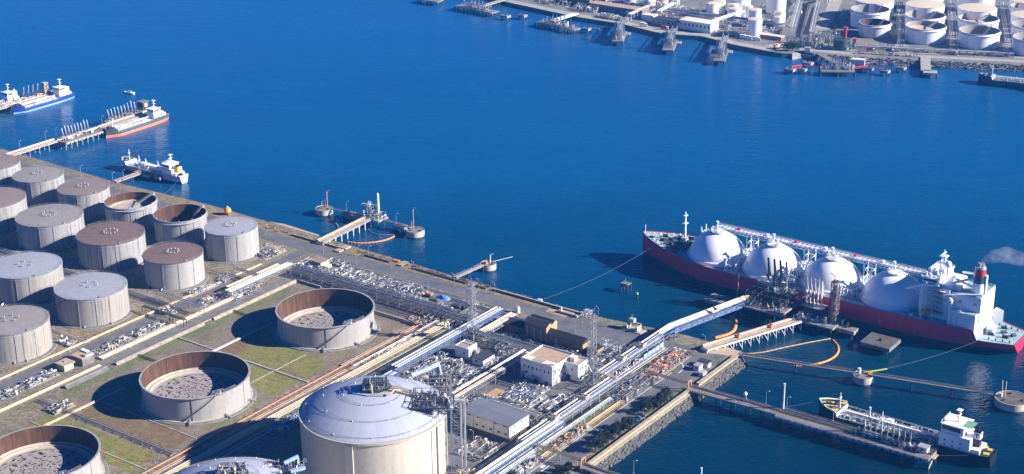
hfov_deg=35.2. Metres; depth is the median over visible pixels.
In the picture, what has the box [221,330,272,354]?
grass
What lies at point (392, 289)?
pipe manifold
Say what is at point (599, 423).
pavement edge
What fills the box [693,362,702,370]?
guard hut
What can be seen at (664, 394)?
pine tree
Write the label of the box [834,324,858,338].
berthing dolphin
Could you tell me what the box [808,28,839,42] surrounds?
pipe manifold
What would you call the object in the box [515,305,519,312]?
boundary box
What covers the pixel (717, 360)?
paved yard
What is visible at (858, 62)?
jetty hut
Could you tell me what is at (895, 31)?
pipe manifold
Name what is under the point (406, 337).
pipe rack
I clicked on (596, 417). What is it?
pipeline
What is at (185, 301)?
pipe rack
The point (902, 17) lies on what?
pipe rack
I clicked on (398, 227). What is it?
berthing dolphin
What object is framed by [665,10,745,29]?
pipe rack
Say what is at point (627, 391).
pipe manifold
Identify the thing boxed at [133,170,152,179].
berthing dolphin
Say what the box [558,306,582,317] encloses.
mooring pit
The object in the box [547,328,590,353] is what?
shed
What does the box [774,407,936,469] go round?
jetty
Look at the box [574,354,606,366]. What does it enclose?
pipe rack
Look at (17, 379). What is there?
road
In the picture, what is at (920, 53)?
promenade
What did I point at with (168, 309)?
pipe manifold
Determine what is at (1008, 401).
mooring dolphin
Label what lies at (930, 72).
jetty
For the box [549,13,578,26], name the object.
jetty
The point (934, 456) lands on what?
jetty landing
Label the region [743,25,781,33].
pipe manifold
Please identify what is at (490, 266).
mooring dolphin
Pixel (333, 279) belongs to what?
pipe rack
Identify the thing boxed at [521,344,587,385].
control building
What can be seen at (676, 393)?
grass
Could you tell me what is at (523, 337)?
pipe manifold
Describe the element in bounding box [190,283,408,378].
grass
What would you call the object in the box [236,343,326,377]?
grass
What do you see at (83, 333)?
grass
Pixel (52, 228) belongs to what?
storage tank
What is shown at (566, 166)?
sea
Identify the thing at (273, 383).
grass
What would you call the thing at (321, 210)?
mooring dolphin
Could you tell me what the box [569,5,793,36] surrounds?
road
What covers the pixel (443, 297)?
tarpaulin
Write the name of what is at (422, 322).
pipe manifold
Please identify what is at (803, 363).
jetty
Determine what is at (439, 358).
pipe manifold
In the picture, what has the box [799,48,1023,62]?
promenade
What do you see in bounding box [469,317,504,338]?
pipe manifold
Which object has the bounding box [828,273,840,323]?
gangway tower
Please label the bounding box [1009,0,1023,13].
storage tank
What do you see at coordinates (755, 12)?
storage tank
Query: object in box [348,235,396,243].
oil boom
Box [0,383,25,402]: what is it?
pipe manifold
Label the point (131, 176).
jetty
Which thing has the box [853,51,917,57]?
pipe manifold
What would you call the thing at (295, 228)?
quay surface
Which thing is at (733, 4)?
storage tank
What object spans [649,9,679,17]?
pipe manifold
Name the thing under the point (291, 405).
pipe rack
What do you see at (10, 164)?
storage tank
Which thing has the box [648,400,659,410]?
pine tree
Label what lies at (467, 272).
jetty
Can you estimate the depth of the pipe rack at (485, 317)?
923.66 m
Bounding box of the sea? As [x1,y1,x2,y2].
[0,0,1023,473]
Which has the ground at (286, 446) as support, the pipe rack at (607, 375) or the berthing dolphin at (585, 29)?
the pipe rack at (607, 375)
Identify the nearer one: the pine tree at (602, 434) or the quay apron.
the pine tree at (602, 434)
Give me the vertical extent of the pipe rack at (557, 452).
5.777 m
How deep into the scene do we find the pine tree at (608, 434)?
818.53 m
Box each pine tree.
[552,464,563,473]
[561,466,571,473]
[563,461,573,472]
[590,434,604,447]
[590,438,603,451]
[596,431,606,445]
[603,428,615,435]
[604,431,614,444]
[611,420,620,428]
[612,425,621,439]
[620,421,630,433]
[621,417,631,429]
[625,414,639,425]
[639,398,652,413]
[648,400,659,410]
[650,395,661,408]
[656,390,667,399]
[656,391,667,406]
[661,386,673,399]
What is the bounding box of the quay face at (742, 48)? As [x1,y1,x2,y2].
[488,0,791,57]
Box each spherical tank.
[624,0,635,5]
[643,0,655,10]
[656,0,667,5]
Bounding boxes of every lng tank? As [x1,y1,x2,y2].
[172,454,305,473]
[298,362,466,473]
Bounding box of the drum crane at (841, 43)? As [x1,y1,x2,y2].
[833,26,850,50]
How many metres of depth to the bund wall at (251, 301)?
995.73 m
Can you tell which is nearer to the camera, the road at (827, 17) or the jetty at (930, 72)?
the jetty at (930, 72)
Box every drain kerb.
[31,422,145,469]
[100,400,196,438]
[178,337,308,382]
[251,354,305,382]
[307,278,372,297]
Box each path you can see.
[72,277,297,377]
[154,323,442,473]
[700,347,742,356]
[897,6,905,46]
[950,6,958,48]
[1004,10,1011,51]
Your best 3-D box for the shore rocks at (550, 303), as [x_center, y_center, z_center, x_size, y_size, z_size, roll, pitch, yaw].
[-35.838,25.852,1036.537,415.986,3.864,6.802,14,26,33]
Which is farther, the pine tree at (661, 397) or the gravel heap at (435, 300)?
the gravel heap at (435, 300)
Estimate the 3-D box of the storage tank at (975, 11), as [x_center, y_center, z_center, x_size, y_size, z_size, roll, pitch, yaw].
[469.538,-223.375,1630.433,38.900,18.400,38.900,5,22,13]
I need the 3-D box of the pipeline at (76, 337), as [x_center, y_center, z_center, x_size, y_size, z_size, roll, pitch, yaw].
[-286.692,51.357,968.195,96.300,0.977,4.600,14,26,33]
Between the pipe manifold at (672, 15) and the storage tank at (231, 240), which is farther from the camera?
the pipe manifold at (672, 15)
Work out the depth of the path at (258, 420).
852.97 m
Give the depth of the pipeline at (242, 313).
971.37 m
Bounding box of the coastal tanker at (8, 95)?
[0,84,21,104]
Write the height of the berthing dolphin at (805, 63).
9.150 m
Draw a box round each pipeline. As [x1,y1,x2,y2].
[0,247,168,305]
[0,264,261,379]
[0,364,101,412]
[35,398,175,456]
[44,388,124,424]
[51,327,90,343]
[97,293,240,360]
[141,324,419,473]
[152,329,420,473]
[204,265,262,286]
[211,322,271,350]
[221,415,297,457]
[232,310,276,324]
[320,286,428,320]
[474,373,514,387]
[514,389,636,473]
[611,347,668,385]
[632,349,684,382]
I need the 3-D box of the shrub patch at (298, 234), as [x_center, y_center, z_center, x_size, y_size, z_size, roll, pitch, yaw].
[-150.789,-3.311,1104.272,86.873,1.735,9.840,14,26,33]
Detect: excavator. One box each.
[424,281,433,297]
[774,42,782,48]
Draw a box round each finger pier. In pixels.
[610,17,630,45]
[660,26,681,54]
[711,33,732,64]
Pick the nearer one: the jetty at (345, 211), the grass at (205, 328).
the grass at (205, 328)
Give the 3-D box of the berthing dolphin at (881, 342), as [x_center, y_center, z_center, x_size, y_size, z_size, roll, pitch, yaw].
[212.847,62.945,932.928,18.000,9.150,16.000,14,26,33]
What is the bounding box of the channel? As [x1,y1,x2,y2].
[803,7,817,34]
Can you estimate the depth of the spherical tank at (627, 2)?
1707.82 m
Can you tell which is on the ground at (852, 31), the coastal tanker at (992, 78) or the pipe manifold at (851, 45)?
the pipe manifold at (851, 45)
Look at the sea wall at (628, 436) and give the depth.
833.47 m
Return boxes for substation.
[455,339,478,359]
[472,350,494,366]
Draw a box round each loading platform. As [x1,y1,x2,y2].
[360,193,387,227]
[735,257,808,323]
[793,274,845,335]
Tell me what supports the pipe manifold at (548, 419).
on the ground at (286, 446)
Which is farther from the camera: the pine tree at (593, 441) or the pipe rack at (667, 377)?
the pipe rack at (667, 377)
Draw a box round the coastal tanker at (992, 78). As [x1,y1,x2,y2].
[978,69,1023,88]
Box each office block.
[557,0,594,5]
[589,0,648,17]
[626,10,636,16]
[641,12,657,20]
[651,15,679,28]
[679,16,718,33]
[761,32,783,40]
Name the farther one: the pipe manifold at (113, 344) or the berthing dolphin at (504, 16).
the berthing dolphin at (504, 16)
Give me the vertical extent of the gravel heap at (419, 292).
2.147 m
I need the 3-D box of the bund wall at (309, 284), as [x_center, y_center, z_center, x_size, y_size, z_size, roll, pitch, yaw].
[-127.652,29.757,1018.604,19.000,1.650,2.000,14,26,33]
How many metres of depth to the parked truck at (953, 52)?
1524.60 m
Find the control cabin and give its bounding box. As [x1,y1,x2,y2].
[136,99,148,110]
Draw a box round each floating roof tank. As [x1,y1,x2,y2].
[0,425,108,473]
[103,191,157,232]
[137,351,256,425]
[152,203,207,244]
[272,288,380,352]
[850,4,890,27]
[858,17,891,37]
[904,9,945,28]
[904,20,946,44]
[957,13,999,32]
[958,24,1000,49]
[1009,1,1023,20]
[1011,20,1023,38]
[1011,32,1023,55]
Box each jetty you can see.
[0,83,52,112]
[5,138,58,156]
[55,120,104,149]
[98,110,146,134]
[114,171,141,184]
[316,216,370,244]
[331,207,364,218]
[383,219,409,230]
[417,0,443,5]
[453,263,483,278]
[454,0,499,17]
[479,0,507,8]
[535,13,580,34]
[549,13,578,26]
[579,463,619,473]
[687,385,780,423]
[701,316,801,352]
[738,352,855,373]
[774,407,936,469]
[815,53,844,66]
[819,57,855,76]
[871,372,993,403]
[920,56,930,75]
[922,70,937,78]
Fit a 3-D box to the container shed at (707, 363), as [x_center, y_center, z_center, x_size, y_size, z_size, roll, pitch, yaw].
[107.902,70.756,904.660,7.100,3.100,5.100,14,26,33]
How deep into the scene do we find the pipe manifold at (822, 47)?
1551.71 m
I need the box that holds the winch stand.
[620,314,646,334]
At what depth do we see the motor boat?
1443.97 m
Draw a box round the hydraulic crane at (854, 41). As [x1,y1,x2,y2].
[852,38,859,48]
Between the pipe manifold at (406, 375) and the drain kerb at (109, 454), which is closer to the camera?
the drain kerb at (109, 454)
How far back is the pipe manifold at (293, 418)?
841.73 m
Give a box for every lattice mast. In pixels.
[461,278,483,341]
[579,308,600,391]
[699,0,701,17]
[896,20,901,51]
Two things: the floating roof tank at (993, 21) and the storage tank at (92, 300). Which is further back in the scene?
the floating roof tank at (993, 21)
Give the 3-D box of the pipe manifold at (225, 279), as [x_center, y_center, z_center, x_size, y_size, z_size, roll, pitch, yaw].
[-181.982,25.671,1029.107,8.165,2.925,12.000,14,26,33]
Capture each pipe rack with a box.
[141,305,186,326]
[156,291,204,315]
[164,308,473,473]
[224,262,294,298]
[225,264,279,293]
[233,267,264,283]
[289,264,479,324]
[352,320,439,369]
[382,370,398,376]
[390,306,503,375]
[448,298,519,319]
[449,349,528,404]
[467,326,603,371]
[476,419,565,473]
[480,312,517,341]
[488,397,541,424]
[499,397,612,473]
[516,377,616,449]
[535,444,582,465]
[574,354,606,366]
[594,371,618,389]
[595,331,663,383]
[606,0,785,26]
[627,5,650,18]
[647,370,687,389]
[656,2,675,13]
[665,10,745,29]
[704,10,745,32]
[788,0,804,29]
[808,0,820,33]
[853,44,1013,57]
[896,2,903,44]
[946,0,957,47]
[999,1,1011,51]
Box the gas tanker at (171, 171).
[122,149,187,183]
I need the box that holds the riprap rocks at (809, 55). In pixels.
[802,50,1023,71]
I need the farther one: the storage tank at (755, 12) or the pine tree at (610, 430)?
the storage tank at (755, 12)
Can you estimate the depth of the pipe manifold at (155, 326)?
955.16 m
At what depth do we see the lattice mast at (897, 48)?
1533.89 m
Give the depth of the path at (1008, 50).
1592.79 m
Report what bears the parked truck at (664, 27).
on the quay apron
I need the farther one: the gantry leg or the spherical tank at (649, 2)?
the spherical tank at (649, 2)
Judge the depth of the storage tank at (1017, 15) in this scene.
1609.50 m
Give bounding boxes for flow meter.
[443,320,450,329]
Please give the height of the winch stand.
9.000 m
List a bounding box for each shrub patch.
[258,222,339,245]
[359,250,529,297]
[641,327,678,339]
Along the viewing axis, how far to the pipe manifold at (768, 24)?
1645.61 m
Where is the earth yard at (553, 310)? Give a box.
[546,308,568,316]
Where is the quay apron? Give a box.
[505,0,788,51]
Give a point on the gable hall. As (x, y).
(498, 420)
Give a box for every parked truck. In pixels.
[661,25,668,29]
[744,35,751,39]
[752,36,760,40]
[867,47,874,51]
[886,48,893,52]
[949,50,957,54]
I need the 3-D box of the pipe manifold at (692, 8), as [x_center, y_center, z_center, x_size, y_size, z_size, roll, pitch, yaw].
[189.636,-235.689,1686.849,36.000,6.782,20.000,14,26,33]
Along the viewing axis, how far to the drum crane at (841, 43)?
1544.35 m
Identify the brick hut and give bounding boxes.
[589,343,603,357]
[603,348,612,356]
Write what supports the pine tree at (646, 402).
on the ground at (286, 446)
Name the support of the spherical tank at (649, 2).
on the ground at (852, 31)
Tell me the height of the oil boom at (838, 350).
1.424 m
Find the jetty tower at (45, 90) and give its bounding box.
[41,81,48,95]
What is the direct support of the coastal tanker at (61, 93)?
on the sea
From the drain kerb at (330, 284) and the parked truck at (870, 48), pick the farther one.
the parked truck at (870, 48)
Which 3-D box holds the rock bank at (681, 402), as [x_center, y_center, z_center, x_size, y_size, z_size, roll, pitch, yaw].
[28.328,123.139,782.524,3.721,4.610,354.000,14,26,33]
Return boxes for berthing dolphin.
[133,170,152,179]
[154,174,163,182]
[341,210,354,219]
[351,213,360,220]
[393,223,406,232]
[500,14,510,20]
[518,13,527,19]
[582,27,591,33]
[704,293,734,306]
[784,67,796,74]
[798,67,806,74]
[802,61,813,68]
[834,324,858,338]
[860,332,900,354]
[863,66,873,73]
[880,69,890,76]
[896,65,906,72]
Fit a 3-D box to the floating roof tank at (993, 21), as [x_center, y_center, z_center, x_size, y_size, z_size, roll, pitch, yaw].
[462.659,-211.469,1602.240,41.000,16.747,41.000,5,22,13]
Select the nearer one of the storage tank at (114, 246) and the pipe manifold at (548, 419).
the pipe manifold at (548, 419)
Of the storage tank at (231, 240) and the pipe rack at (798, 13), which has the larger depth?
the pipe rack at (798, 13)
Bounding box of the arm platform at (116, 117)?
[102,101,146,123]
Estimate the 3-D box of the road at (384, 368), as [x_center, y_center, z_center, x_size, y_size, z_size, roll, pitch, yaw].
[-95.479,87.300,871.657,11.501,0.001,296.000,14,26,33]
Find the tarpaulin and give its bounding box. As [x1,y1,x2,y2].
[436,295,450,300]
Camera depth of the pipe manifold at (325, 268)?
1040.04 m
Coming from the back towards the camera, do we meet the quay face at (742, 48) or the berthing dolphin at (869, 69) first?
the quay face at (742, 48)
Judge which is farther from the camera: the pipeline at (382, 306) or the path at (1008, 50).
the path at (1008, 50)
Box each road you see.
[0,250,307,390]
[20,162,539,314]
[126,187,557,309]
[213,306,504,459]
[523,307,695,360]
[529,371,692,473]
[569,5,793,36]
[621,0,804,26]
[662,341,697,375]
[764,0,841,47]
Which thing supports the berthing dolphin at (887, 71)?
in the sea
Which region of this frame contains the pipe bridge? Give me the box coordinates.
[657,295,753,339]
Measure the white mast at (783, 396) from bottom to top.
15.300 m
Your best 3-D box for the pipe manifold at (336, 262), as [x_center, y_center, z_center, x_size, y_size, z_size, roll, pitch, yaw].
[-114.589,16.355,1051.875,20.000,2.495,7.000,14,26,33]
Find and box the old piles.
[620,278,631,292]
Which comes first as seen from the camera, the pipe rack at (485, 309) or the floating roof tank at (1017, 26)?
the pipe rack at (485, 309)
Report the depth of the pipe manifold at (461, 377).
893.78 m
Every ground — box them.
[0,148,740,473]
[515,0,1023,64]
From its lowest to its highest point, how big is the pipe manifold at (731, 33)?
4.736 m
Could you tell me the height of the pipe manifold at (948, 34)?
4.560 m
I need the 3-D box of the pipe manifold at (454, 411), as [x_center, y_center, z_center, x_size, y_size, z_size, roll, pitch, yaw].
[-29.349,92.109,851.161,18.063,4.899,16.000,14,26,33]
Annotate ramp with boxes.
[334,245,350,252]
[397,261,408,266]
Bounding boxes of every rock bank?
[585,357,744,472]
[792,51,1023,71]
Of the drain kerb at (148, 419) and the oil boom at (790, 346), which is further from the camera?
the oil boom at (790, 346)
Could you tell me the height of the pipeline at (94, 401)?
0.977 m
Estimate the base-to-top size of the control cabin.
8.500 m
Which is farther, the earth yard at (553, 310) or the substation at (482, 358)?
the earth yard at (553, 310)
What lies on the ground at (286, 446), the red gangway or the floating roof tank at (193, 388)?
the floating roof tank at (193, 388)
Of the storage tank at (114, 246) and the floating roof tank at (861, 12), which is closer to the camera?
the storage tank at (114, 246)
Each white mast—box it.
[782,383,785,408]
[867,407,871,432]
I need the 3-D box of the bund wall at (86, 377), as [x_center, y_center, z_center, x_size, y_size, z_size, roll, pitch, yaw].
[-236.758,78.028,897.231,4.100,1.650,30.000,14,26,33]
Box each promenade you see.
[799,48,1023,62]
[833,49,1023,58]
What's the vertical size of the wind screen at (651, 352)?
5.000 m
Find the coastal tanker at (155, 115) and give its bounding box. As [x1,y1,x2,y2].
[105,100,168,137]
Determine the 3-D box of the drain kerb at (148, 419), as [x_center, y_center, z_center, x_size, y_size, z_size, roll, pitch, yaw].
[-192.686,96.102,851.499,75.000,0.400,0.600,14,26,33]
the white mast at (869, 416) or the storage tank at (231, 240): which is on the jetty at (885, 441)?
the white mast at (869, 416)
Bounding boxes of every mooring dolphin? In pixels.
[315,190,332,216]
[406,208,424,238]
[480,254,512,272]
[852,367,886,386]
[994,380,1023,413]
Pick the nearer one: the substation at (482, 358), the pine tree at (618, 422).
the pine tree at (618, 422)
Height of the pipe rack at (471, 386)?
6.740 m
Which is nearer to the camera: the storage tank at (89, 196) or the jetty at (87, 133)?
the storage tank at (89, 196)
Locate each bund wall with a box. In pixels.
[63,366,108,388]
[114,322,204,365]
[212,280,296,319]
[298,280,321,288]
[340,325,415,365]
[374,310,413,324]
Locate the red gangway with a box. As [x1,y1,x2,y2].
[854,65,868,68]
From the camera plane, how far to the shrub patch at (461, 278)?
1036.47 m
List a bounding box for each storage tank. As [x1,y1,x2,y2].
[0,153,20,187]
[0,185,27,233]
[0,250,63,306]
[0,303,56,365]
[11,165,64,206]
[14,202,84,252]
[53,270,133,328]
[56,177,109,220]
[75,220,146,272]
[141,240,208,291]
[203,215,262,263]
[706,1,718,17]
[713,0,725,14]
[727,3,738,13]
[728,7,740,21]
[730,0,750,14]
[742,5,752,17]
[747,17,762,37]
[748,8,761,17]
[766,0,785,13]
[773,15,783,28]
[775,10,785,26]
[855,0,893,18]
[904,0,944,19]
[955,0,994,12]
[957,3,997,24]
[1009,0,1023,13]
[1010,10,1023,27]
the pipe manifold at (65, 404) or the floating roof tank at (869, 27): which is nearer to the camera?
the pipe manifold at (65, 404)
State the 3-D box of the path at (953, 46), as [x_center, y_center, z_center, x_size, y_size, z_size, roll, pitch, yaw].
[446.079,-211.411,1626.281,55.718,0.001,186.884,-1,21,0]
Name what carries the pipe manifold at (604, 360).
on the ground at (286, 446)
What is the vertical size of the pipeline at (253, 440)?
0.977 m
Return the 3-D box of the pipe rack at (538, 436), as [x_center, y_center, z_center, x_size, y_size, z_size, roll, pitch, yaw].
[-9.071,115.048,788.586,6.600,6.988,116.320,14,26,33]
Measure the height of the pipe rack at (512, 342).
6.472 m
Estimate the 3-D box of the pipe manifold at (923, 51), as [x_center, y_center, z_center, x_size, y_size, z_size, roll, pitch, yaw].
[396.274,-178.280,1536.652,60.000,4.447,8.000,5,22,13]
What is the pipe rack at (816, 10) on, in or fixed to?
on the ground at (852, 31)
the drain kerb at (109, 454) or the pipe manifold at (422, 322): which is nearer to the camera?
the drain kerb at (109, 454)
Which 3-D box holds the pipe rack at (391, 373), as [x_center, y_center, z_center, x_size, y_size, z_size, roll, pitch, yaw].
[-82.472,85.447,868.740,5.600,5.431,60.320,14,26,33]
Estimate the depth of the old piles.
1013.49 m
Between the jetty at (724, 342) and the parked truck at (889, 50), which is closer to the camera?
the jetty at (724, 342)
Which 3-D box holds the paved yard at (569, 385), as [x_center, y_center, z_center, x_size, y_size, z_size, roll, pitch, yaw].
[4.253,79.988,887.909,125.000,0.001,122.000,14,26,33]
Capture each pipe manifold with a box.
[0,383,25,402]
[20,369,59,388]
[45,399,75,414]
[52,335,79,347]
[91,334,132,357]
[130,320,165,337]
[156,305,176,315]
[184,281,217,297]
[197,291,227,307]
[216,273,235,283]
[228,283,262,300]
[255,242,286,259]
[266,410,299,435]
[293,256,314,269]
[304,263,329,274]
[325,265,364,281]
[327,257,350,266]
[352,272,391,289]
[375,331,424,358]
[376,285,407,299]
[385,279,422,294]
[396,371,418,378]
[402,351,448,377]
[404,294,426,304]
[404,315,431,328]
[423,311,446,323]
[424,357,468,377]
[435,303,454,314]
[444,364,483,388]
[447,399,468,424]
[452,389,486,404]
[454,300,484,311]
[454,436,502,462]
[455,311,488,329]
[456,468,481,473]
[457,468,481,473]
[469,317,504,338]
[471,393,497,400]
[480,353,517,375]
[491,331,520,346]
[494,341,518,356]
[499,384,547,408]
[509,331,546,346]
[509,454,545,473]
[512,377,549,393]
[518,405,546,426]
[536,0,571,6]
[537,391,582,413]
[537,410,561,426]
[550,421,591,449]
[553,344,584,355]
[572,2,599,12]
[585,337,632,362]
[588,357,612,371]
[596,12,631,21]
[597,12,617,19]
[606,344,660,383]
[607,369,657,404]
[622,0,676,9]
[642,349,690,378]
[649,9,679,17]
[659,12,686,18]
[676,6,705,18]
[709,18,733,29]
[713,28,746,36]
[733,19,747,25]
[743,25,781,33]
[761,17,772,25]
[762,0,795,8]
[765,7,802,20]
[786,33,813,46]
[800,33,823,46]
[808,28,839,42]
[811,43,852,50]
[839,8,850,19]
[850,42,902,48]
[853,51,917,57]
[894,26,904,34]
[900,46,960,53]
[947,28,958,36]
[951,49,1014,57]
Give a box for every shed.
[504,314,557,343]
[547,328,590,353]
[697,358,711,368]
[699,369,706,376]
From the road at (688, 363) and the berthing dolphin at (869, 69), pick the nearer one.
the road at (688, 363)
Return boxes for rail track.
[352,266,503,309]
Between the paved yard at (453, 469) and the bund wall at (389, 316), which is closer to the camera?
the paved yard at (453, 469)
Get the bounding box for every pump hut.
[54,358,74,371]
[71,348,94,366]
[311,256,331,266]
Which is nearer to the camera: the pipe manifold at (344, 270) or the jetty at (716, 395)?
the jetty at (716, 395)
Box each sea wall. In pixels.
[579,390,691,472]
[696,354,738,385]
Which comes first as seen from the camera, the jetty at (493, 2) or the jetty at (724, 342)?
the jetty at (724, 342)
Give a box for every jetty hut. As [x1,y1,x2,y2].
[852,58,865,70]
[917,442,930,453]
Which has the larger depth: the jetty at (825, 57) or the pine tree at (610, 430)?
the jetty at (825, 57)
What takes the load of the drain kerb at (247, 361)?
on the ground at (286, 446)
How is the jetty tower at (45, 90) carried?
on the jetty at (24, 99)
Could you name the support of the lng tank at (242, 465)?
on the ground at (286, 446)
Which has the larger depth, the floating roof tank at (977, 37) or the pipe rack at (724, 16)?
the pipe rack at (724, 16)
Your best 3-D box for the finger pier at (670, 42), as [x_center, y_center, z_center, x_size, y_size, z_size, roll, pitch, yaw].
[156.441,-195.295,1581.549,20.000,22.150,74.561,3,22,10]
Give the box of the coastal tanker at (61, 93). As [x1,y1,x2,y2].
[12,79,74,113]
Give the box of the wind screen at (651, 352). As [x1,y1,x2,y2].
[643,342,663,359]
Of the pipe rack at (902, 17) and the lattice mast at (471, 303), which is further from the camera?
the pipe rack at (902, 17)
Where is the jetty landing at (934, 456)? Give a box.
[929,454,938,467]
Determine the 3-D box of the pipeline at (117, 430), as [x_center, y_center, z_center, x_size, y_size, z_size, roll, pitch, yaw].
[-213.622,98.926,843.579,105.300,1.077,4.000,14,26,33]
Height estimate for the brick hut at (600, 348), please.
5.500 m
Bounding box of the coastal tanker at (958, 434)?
[819,393,997,466]
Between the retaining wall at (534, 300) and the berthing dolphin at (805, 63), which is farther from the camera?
the berthing dolphin at (805, 63)
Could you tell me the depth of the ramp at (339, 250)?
1074.92 m
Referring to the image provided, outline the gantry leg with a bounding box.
[687,380,691,388]
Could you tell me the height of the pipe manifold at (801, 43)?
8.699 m
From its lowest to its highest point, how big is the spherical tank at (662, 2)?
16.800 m
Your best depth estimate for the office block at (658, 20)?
1641.73 m
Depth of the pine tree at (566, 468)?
788.51 m
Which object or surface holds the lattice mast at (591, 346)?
on the ground at (286, 446)
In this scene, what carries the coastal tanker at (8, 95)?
on the sea
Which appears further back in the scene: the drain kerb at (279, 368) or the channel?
the channel
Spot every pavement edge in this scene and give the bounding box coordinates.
[211,311,479,459]
[528,371,673,473]
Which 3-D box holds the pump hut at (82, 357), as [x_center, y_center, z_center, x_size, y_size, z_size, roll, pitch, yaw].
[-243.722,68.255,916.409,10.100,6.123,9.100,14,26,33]
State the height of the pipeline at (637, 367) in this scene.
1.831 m
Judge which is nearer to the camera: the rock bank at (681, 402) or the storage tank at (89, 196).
the rock bank at (681, 402)
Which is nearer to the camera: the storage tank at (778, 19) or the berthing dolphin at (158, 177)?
the berthing dolphin at (158, 177)
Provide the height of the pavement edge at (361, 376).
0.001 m
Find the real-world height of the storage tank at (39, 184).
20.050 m
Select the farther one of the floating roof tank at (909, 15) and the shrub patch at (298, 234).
the floating roof tank at (909, 15)
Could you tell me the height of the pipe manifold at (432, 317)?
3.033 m
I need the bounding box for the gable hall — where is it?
[462,397,529,441]
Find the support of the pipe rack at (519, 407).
on the ground at (286, 446)
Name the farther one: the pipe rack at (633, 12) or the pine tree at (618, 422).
the pipe rack at (633, 12)
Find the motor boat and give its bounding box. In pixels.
[124,90,134,93]
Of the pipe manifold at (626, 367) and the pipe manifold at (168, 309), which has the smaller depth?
the pipe manifold at (626, 367)
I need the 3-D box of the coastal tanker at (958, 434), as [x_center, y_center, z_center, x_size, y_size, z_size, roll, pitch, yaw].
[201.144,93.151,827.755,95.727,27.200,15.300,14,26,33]
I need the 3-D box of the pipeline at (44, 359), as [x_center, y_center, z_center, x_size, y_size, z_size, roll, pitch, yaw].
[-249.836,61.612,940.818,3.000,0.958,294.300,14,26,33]
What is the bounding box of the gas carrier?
[643,212,1023,352]
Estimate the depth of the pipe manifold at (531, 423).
845.05 m
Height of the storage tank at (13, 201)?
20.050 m
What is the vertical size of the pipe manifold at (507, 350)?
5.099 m
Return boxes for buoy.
[224,206,230,214]
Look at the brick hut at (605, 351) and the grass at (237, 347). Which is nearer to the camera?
the brick hut at (605, 351)
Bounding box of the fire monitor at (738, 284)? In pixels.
[736,274,741,297]
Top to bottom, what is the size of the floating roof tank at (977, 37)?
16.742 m
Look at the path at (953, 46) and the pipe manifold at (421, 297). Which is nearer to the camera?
the pipe manifold at (421, 297)
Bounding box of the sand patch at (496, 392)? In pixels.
[487,388,507,399]
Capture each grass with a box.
[2,307,144,369]
[22,414,159,471]
[50,342,299,447]
[63,286,289,393]
[80,407,191,448]
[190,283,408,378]
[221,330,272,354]
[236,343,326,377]
[249,366,298,394]
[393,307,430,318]
[536,393,640,457]
[631,385,689,428]
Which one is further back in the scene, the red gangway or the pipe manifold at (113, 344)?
the red gangway
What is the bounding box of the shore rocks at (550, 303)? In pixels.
[476,282,626,322]
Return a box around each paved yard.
[278,265,506,332]
[379,424,548,473]
[396,320,670,457]
[444,455,479,473]
[674,350,727,390]
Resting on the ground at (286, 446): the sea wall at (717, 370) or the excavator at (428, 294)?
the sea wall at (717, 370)
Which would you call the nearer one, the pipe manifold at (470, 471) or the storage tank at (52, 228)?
the pipe manifold at (470, 471)
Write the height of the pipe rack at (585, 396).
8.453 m
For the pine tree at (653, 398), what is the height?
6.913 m
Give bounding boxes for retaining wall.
[292,234,485,288]
[492,288,578,313]
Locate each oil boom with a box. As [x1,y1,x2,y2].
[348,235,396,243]
[714,318,737,338]
[748,338,830,353]
[794,339,839,365]
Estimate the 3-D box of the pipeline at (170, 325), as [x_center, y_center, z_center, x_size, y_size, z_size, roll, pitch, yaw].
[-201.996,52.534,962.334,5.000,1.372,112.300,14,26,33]
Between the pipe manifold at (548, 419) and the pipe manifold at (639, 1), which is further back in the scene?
the pipe manifold at (639, 1)
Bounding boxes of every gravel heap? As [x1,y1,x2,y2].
[413,290,424,295]
[429,298,444,302]
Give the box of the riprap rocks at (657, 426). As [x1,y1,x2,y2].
[584,359,747,473]
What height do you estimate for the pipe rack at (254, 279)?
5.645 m
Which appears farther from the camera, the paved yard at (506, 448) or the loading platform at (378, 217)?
the loading platform at (378, 217)
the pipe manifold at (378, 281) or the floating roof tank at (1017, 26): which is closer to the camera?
the pipe manifold at (378, 281)
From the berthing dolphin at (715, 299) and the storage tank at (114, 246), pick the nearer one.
the berthing dolphin at (715, 299)
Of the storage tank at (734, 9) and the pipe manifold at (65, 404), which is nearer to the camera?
the pipe manifold at (65, 404)
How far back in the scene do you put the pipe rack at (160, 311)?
969.82 m
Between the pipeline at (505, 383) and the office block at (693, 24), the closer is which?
the pipeline at (505, 383)
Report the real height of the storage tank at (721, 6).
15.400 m
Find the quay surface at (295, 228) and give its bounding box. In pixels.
[270,222,318,235]
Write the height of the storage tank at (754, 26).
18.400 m
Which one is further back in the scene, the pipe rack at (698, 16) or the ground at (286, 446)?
the pipe rack at (698, 16)
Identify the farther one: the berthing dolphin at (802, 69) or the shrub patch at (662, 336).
the berthing dolphin at (802, 69)
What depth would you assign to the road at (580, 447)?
840.92 m
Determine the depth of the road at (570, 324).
949.12 m
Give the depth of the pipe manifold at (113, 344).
934.61 m
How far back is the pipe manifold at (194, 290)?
1011.86 m
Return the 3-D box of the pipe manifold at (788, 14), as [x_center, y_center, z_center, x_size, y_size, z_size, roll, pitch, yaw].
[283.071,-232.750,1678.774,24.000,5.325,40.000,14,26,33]
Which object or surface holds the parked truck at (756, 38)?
on the ground at (852, 31)

